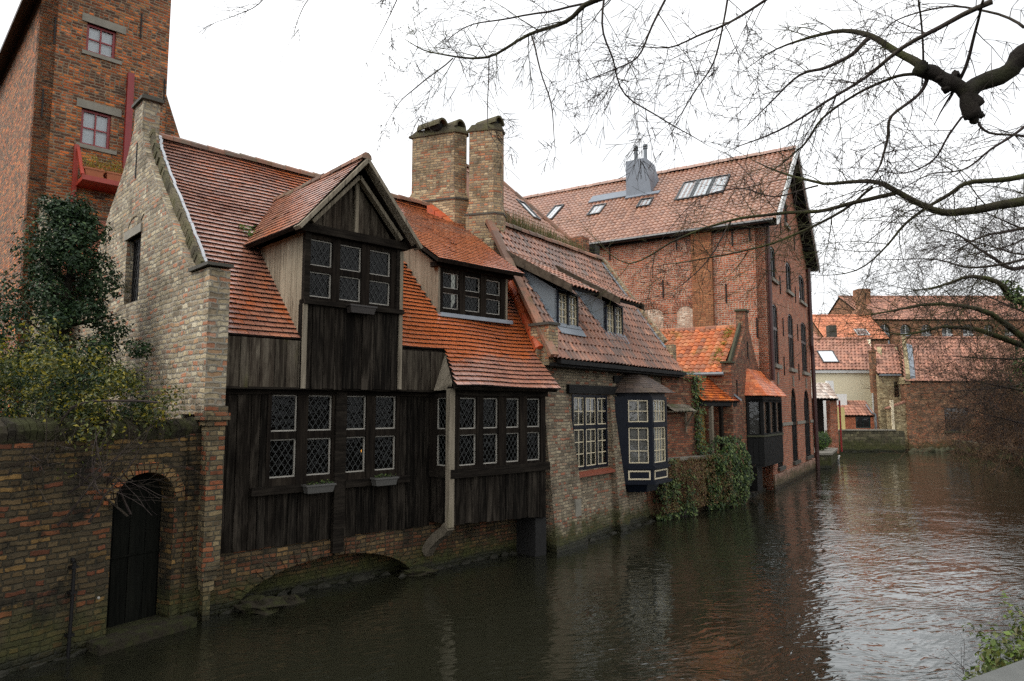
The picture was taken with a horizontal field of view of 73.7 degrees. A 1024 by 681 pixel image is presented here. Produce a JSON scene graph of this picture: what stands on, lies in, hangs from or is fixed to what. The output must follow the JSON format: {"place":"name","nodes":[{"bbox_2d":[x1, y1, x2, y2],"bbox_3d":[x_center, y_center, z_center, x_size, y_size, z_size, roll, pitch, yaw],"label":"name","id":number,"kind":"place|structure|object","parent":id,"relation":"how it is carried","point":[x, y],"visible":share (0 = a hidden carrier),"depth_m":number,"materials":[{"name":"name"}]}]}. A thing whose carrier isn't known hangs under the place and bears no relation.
{"place":"outdoors","nodes":[
{"label":"outdoors","id":0,"kind":"place"},
{"bbox_2d":[0,451,1023,680],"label":"canal water","id":1,"kind":"structure","parent":0,"point":[857,566],"depth_m":10.33,"materials":[{"name":"liquid"}]},
{"bbox_2d":[232,594,287,614],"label":"stone block","id":2,"kind":"structure","parent":1,"relation":"in","point":[261,604],"depth_m":10.02,"materials":[{"name":"grey stone"}]},
{"bbox_2d":[279,594,305,605],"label":"stone block","id":3,"kind":"structure","parent":1,"relation":"in","point":[291,599],"depth_m":10.52,"materials":[{"name":"grey stone"}]},
{"bbox_2d":[399,566,438,575],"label":"stone block","id":4,"kind":"structure","parent":1,"relation":"in","point":[420,571],"depth_m":12.25,"materials":[{"name":"grey stone"}]},
{"bbox_2d":[646,453,742,518],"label":"canal wall","id":5,"kind":"structure","parent":1,"relation":"on","point":[651,505],"depth_m":19.50,"materials":[{"name":"red brick"}]},
{"bbox_2d":[649,454,702,520],"bbox_3d":[4.459,4.253,18.754,2.826,2.294,1.143,5,-8,-42],"label":"sparse ivy","id":6,"kind":"object","parent":5,"relation":"attached to","point":[670,492],"visible":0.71,"depth_m":18.61,"materials":[{"name":"green plant"}]},
{"bbox_2d":[656,454,733,515],"bbox_3d":[5.205,4.230,19.374,4.221,2.472,1.092,5,-8,-42],"label":"withered creeper","id":7,"kind":"object","parent":5,"relation":"attached to","point":[703,488],"visible":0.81,"depth_m":19.39,"materials":[{"name":"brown plant"}]},
{"bbox_2d":[693,435,756,510],"bbox_3d":[6.516,4.249,20.598,2.694,2.768,1.549,5,-8,-42],"label":"green ivy","id":8,"kind":"object","parent":5,"relation":"attached to","point":[742,486],"visible":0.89,"depth_m":20.60,"materials":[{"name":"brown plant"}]},
{"bbox_2d":[0,0,1023,314],"label":"sky","id":9,"kind":"structure","parent":0,"point":[313,109],"materials":[{"name":"white"}]},
{"bbox_2d":[467,164,571,243],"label":"hipped house","id":10,"kind":"structure","parent":0,"point":[515,201],"depth_m":25.98,"materials":[{"name":"brown tile"}]},
{"bbox_2d":[810,337,874,426],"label":"cream house","id":11,"kind":"structure","parent":0,"point":[838,370],"depth_m":50.15,"materials":[{"name":"beige paint"}]},
{"bbox_2d":[813,314,888,428],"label":"orange roof house","id":12,"kind":"structure","parent":0,"point":[829,328],"depth_m":61.68,"materials":[{"name":"tile"}]},
{"bbox_2d":[829,289,1023,400],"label":"long brick hall","id":13,"kind":"structure","parent":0,"point":[902,316],"depth_m":66.20,"materials":[{"name":"brown brick"}]},
{"bbox_2d":[880,324,889,343],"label":"window","id":14,"kind":"structure","parent":13,"relation":"in","point":[883,324],"depth_m":65.60,"materials":[{"name":"grey glass"}]},
{"bbox_2d":[900,325,910,335],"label":"window","id":15,"kind":"structure","parent":13,"relation":"in","point":[902,325],"depth_m":65.60,"materials":[{"name":"grey glass"}]},
{"bbox_2d":[942,324,952,335],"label":"window","id":16,"kind":"structure","parent":13,"relation":"in","point":[948,333],"depth_m":65.58,"materials":[{"name":"white glass"}]},
{"bbox_3d":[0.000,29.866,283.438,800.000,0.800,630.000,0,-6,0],"label":"ground","id":17,"kind":"structure","parent":0,"visible":0},
{"bbox_2d":[28,198,106,416],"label":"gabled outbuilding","id":18,"kind":"structure","parent":17,"relation":"on","point":[103,223],"depth_m":15.99,"materials":[{"name":"brick"}]},
{"bbox_2d":[0,190,153,419],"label":"evergreen tree","id":19,"kind":"object","parent":17,"relation":"on","point":[63,215],"visible":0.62,"depth_m":11.03,"materials":[{"name":"green plant"}]},
{"bbox_2d":[0,0,179,415],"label":"brick tower house","id":20,"kind":"structure","parent":17,"relation":"on","point":[78,78],"depth_m":17.42,"materials":[{"name":"brick"}]},
{"bbox_2d":[82,152,105,177],"bbox_3d":[-10.295,-4.278,16.791,0.546,0.684,0.494,5,-8,-44],"label":"balcony planter","id":21,"kind":"object","parent":20,"relation":"on","point":[92,171],"visible":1,"depth_m":16.68,"materials":[{"name":"ceramic"}]},
{"bbox_2d":[76,98,121,154],"bbox_3d":[-10.589,-5.412,17.435,1.000,1.230,0.240,5,-8,-44],"label":"window","id":22,"kind":"structure","parent":20,"relation":"in","point":[95,126],"depth_m":17.42,"materials":[{"name":"white glass"}]},
{"bbox_2d":[82,12,126,64],"bbox_3d":[-10.589,-7.745,17.664,1.000,1.060,0.240,5,-8,-44],"label":"window","id":23,"kind":"structure","parent":20,"relation":"in","point":[100,42],"depth_m":17.64,"materials":[{"name":"white glass"}]},
{"bbox_2d":[99,156,123,180],"bbox_3d":[-9.962,-4.247,17.083,0.636,0.679,0.487,5,-8,-44],"label":"balcony planter","id":24,"kind":"object","parent":20,"relation":"on","point":[110,174],"visible":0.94,"depth_m":16.98,"materials":[{"name":"ceramic"}]},
{"bbox_2d":[0,417,210,677],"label":"garden wall","id":25,"kind":"structure","parent":17,"relation":"on","point":[74,583],"depth_m":8.55,"materials":[{"name":"brick"}]},
{"bbox_2d":[0,315,221,525],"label":"yellow shrub","id":26,"kind":"object","parent":25,"relation":"on","point":[97,412],"visible":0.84,"depth_m":8.66,"materials":[{"name":"green plant"}]},
{"bbox_2d":[106,473,161,627],"bbox_3d":[-5.193,2.765,9.271,0.068,2.097,0.920,-3,-7,31],"label":"door","id":27,"kind":"structure","parent":25,"relation":"in","point":[134,555],"depth_m":9.32,"materials":[{"name":"brown wood"}]},
{"bbox_2d":[71,94,560,621],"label":"timber house","id":28,"kind":"structure","parent":17,"relation":"on","point":[431,382],"depth_m":12.07,"materials":[{"name":"wood"}]},
{"bbox_2d":[131,238,140,301],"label":"window","id":29,"kind":"structure","parent":28,"relation":"in","point":[137,244],"depth_m":13.09,"materials":[{"name":"glass"}]},
{"bbox_2d":[265,394,334,486],"bbox_3d":[-3.429,1.569,11.051,1.180,1.470,0.150,5,-8,-44],"label":"window","id":30,"kind":"structure","parent":28,"relation":"in","point":[300,428],"depth_m":10.98,"materials":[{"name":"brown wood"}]},
{"bbox_2d":[301,479,336,493],"bbox_3d":[-3.100,2.340,10.966,0.524,0.199,0.184,5,-8,-44],"label":"flower box","id":31,"kind":"object","parent":28,"relation":"attached to","point":[317,487],"visible":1,"depth_m":10.90,"materials":[{"name":"grey stone"}]},
{"bbox_2d":[310,233,395,308],"bbox_3d":[-2.749,-1.150,11.753,1.680,1.100,0.150,5,-8,-44],"label":"window","id":32,"kind":"structure","parent":28,"relation":"in","point":[344,271],"depth_m":11.73,"materials":[{"name":"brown wood"}]},
{"bbox_2d":[346,304,377,314],"bbox_3d":[-2.557,-0.522,11.578,0.524,0.136,0.184,5,-8,-44],"label":"flower box","id":33,"kind":"object","parent":28,"relation":"on","point":[360,309],"visible":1,"depth_m":11.51,"materials":[{"name":"grey plastic"}]},
{"bbox_2d":[345,396,399,479],"bbox_3d":[-2.508,1.656,11.936,1.180,1.470,0.150,5,-8,-44],"label":"window","id":34,"kind":"structure","parent":28,"relation":"in","point":[372,434],"depth_m":11.91,"materials":[{"name":"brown wood"}]},
{"bbox_2d":[370,473,398,485],"bbox_3d":[-2.208,2.405,11.825,0.484,0.197,0.184,5,-8,-44],"label":"flower box","id":35,"kind":"object","parent":28,"relation":"attached to","point":[389,479],"visible":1,"depth_m":11.77,"materials":[{"name":"grey stone"}]},
{"bbox_2d":[429,393,445,469],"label":"window","id":36,"kind":"structure","parent":28,"relation":"in","point":[437,426],"depth_m":12.67,"materials":[{"name":"brown wood"}]},
{"bbox_2d":[440,267,504,319],"bbox_3d":[-0.873,-0.969,14.729,1.920,0.960,0.150,5,-8,-44],"label":"window","id":37,"kind":"structure","parent":28,"relation":"in","point":[461,292],"depth_m":14.71,"materials":[{"name":"brown wood"}]},
{"bbox_2d":[454,395,545,468],"bbox_3d":[-0.235,1.748,13.337,2.440,1.360,0.150,5,-8,-44],"label":"window","id":38,"kind":"structure","parent":28,"relation":"in","point":[490,430],"depth_m":13.25,"materials":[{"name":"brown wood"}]},
{"bbox_2d":[485,219,686,552],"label":"brick cottage","id":39,"kind":"structure","parent":17,"relation":"on","point":[606,434],"depth_m":16.83,"materials":[{"name":"brick"}]},
{"bbox_2d":[504,207,584,249],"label":"ridge weeds","id":40,"kind":"object","parent":39,"relation":"on","point":[534,228],"visible":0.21,"depth_m":19.31,"materials":[{"name":"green plant"}]},
{"bbox_2d":[571,394,607,469],"bbox_3d":[1.800,2.167,16.281,0.202,1.740,1.660,-4,-7,36],"label":"window","id":41,"kind":"structure","parent":39,"relation":"in","point":[589,412],"depth_m":16.35,"materials":[{"name":"glass"}]},
{"bbox_2d":[195,0,1023,260],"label":"overhanging tree","id":42,"kind":"object","parent":17,"relation":"on","point":[971,100],"visible":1,"depth_m":5.82,"materials":[{"name":"brown plant"}]},
{"bbox_2d":[523,144,819,489],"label":"brick warehouse","id":43,"kind":"structure","parent":17,"relation":"on","point":[612,209],"depth_m":28.58,"materials":[{"name":"brick"}]},
{"bbox_2d":[645,309,662,328],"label":"bricked window","id":44,"kind":"structure","parent":43,"relation":"in","point":[657,319],"depth_m":27.65,"materials":[{"name":"brick"}]},
{"bbox_2d":[677,306,692,327],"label":"bricked window","id":45,"kind":"structure","parent":43,"relation":"in","point":[685,313],"depth_m":27.04,"materials":[{"name":"brick"}]},
{"bbox_2d":[770,247,778,284],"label":"window","id":46,"kind":"structure","parent":43,"relation":"in","point":[773,261],"depth_m":27.11,"materials":[{"name":"grey glass"}]},
{"bbox_2d":[773,304,782,368],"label":"window","id":47,"kind":"structure","parent":43,"relation":"in","point":[777,365],"depth_m":26.78,"materials":[{"name":"grey glass"}]},
{"bbox_2d":[777,372,786,471],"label":"window","id":48,"kind":"structure","parent":43,"relation":"in","point":[783,467],"depth_m":26.24,"materials":[{"name":"black glass"}]},
{"bbox_2d":[784,204,790,230],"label":"window","id":49,"kind":"structure","parent":43,"relation":"in","point":[785,220],"depth_m":29.97,"materials":[{"name":"black paint"}]},
{"bbox_2d":[785,263,794,296],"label":"window","id":50,"kind":"structure","parent":43,"relation":"in","point":[788,288],"depth_m":29.81,"materials":[{"name":"grey glass"}]},
{"bbox_2d":[788,314,797,372],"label":"window","id":51,"kind":"structure","parent":43,"relation":"in","point":[790,330],"depth_m":29.62,"materials":[{"name":"black glass"}]},
{"bbox_2d":[791,376,801,464],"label":"window","id":52,"kind":"structure","parent":43,"relation":"in","point":[793,406],"depth_m":29.27,"materials":[{"name":"black glass"}]},
{"bbox_2d":[799,275,807,306],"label":"window","id":53,"kind":"structure","parent":43,"relation":"in","point":[801,296],"depth_m":32.90,"materials":[{"name":"grey glass"}]},
{"bbox_2d":[801,323,810,375],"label":"window","id":54,"kind":"structure","parent":43,"relation":"in","point":[803,333],"depth_m":32.56,"materials":[{"name":"black glass"}]},
{"bbox_2d":[804,379,813,459],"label":"window","id":55,"kind":"structure","parent":43,"relation":"in","point":[806,406],"depth_m":32.21,"materials":[{"name":"black glass"}]},
{"bbox_2d":[661,376,698,456],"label":"brick wall","id":56,"kind":"structure","parent":17,"relation":"on","point":[681,423],"depth_m":20.07,"materials":[{"name":"red brick"}]},
{"bbox_2d":[677,371,708,453],"bbox_3d":[5.304,2.141,20.330,1.405,2.503,0.583,5,-8,-42],"label":"climbing ivy","id":57,"kind":"object","parent":56,"relation":"attached to","point":[698,437],"visible":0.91,"depth_m":20.56,"materials":[{"name":"green plant"}]},
{"bbox_2d":[686,375,741,453],"bbox_3d":[6.107,2.446,21.841,2.400,2.789,1.694,5,-8,-42],"label":"garden porch","id":58,"kind":"object","parent":17,"relation":"on","point":[715,395],"visible":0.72,"depth_m":21.32,"materials":[{"name":"orange tile"}]},
{"bbox_2d":[699,409,705,452],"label":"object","id":59,"kind":"structure","parent":58,"relation":"in","point":[703,417],"depth_m":22.07,"materials":[{"name":"green plant"}]},
{"bbox_2d":[660,309,786,496],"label":"gabled house","id":60,"kind":"structure","parent":17,"relation":"on","point":[723,357],"depth_m":23.28,"materials":[{"name":"orange tile"}]},
{"bbox_2d":[558,85,1023,369],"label":"tree branches","id":61,"kind":"object","parent":17,"relation":"on","point":[1005,203],"visible":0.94,"depth_m":7.55,"materials":[{"name":"brown plant"}]},
{"bbox_2d":[814,447,837,468],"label":"canal terrace","id":62,"kind":"structure","parent":17,"relation":"on","point":[828,458],"depth_m":33.69,"materials":[{"name":"stone"}]},
{"bbox_2d":[814,434,828,449],"bbox_3d":[16.162,5.343,35.857,0.914,0.919,0.929,0,-6,0],"label":"topiary ball","id":63,"kind":"object","parent":62,"relation":"on","point":[823,442],"visible":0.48,"depth_m":35.56,"materials":[{"name":"green plant"}]},
{"bbox_2d":[818,431,831,448],"bbox_3d":[16.954,5.444,37.252,1.013,1.020,0.966,0,-6,0],"label":"topiary ball","id":64,"kind":"object","parent":62,"relation":"on","point":[827,436],"visible":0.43,"depth_m":37.00,"materials":[{"name":"green plant"}]},
{"bbox_2d":[811,382,842,452],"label":"gate pavilion","id":65,"kind":"structure","parent":62,"relation":"on","point":[825,391],"depth_m":39.03,"materials":[{"name":"brick"}]},
{"bbox_2d":[823,381,846,432],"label":"white yard wall","id":66,"kind":"structure","parent":17,"relation":"on","point":[842,398],"depth_m":48.71,"materials":[{"name":"paint"}]},
{"bbox_2d":[837,400,876,428],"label":"lean to","id":67,"kind":"object","parent":17,"relation":"on","point":[860,414],"visible":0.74,"depth_m":47.92,"materials":[{"name":"brown tile"}]},
{"bbox_2d":[855,417,870,427],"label":"window","id":68,"kind":"structure","parent":67,"relation":"in","point":[861,422],"depth_m":47.92,"materials":[{"name":"black glass"}]},
{"bbox_2d":[825,400,905,451],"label":"yard wall","id":69,"kind":"structure","parent":17,"relation":"on","point":[864,440],"depth_m":46.57,"materials":[{"name":"brick"}]},
{"bbox_2d":[868,344,907,450],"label":"narrow house","id":70,"kind":"structure","parent":17,"relation":"on","point":[875,382],"depth_m":47.86,"materials":[{"name":"brown brick"}]},
{"bbox_2d":[894,382,899,396],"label":"window","id":71,"kind":"structure","parent":70,"relation":"in","point":[895,393],"depth_m":47.89,"materials":[{"name":"black glass"}]},
{"bbox_2d":[804,143,1023,508],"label":"ivy clad tree","id":72,"kind":"object","parent":17,"relation":"on","point":[1012,296],"visible":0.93,"depth_m":17.49,"materials":[{"name":"brown plant"}]},
{"bbox_2d":[897,335,1023,451],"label":"canal storehouse","id":73,"kind":"structure","parent":17,"relation":"on","point":[912,431],"depth_m":46.90,"materials":[{"name":"brown brick"}]},
{"bbox_2d":[944,407,969,432],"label":"window","id":74,"kind":"structure","parent":73,"relation":"in","point":[945,407],"depth_m":46.85,"materials":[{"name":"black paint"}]},
{"bbox_2d":[952,440,1023,463],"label":"bank wall","id":75,"kind":"structure","parent":17,"relation":"on","point":[982,452],"depth_m":42.39,"materials":[{"name":"brick"}]},
{"bbox_2d":[864,299,1023,473],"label":"brown bush","id":76,"kind":"object","parent":75,"relation":"on","point":[991,447],"visible":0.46,"depth_m":34.60,"materials":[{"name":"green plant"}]},
{"bbox_2d":[965,659,1023,680],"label":"stone ledge","id":77,"kind":"object","parent":17,"relation":"on","point":[1013,671],"depth_m":4.21,"materials":[{"name":"grey stone"}]},
{"bbox_2d":[929,591,1023,680],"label":"corner bush","id":78,"kind":"object","parent":77,"relation":"on","point":[990,663],"visible":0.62,"depth_m":5.83,"materials":[{"name":"green plant"}]}
]}

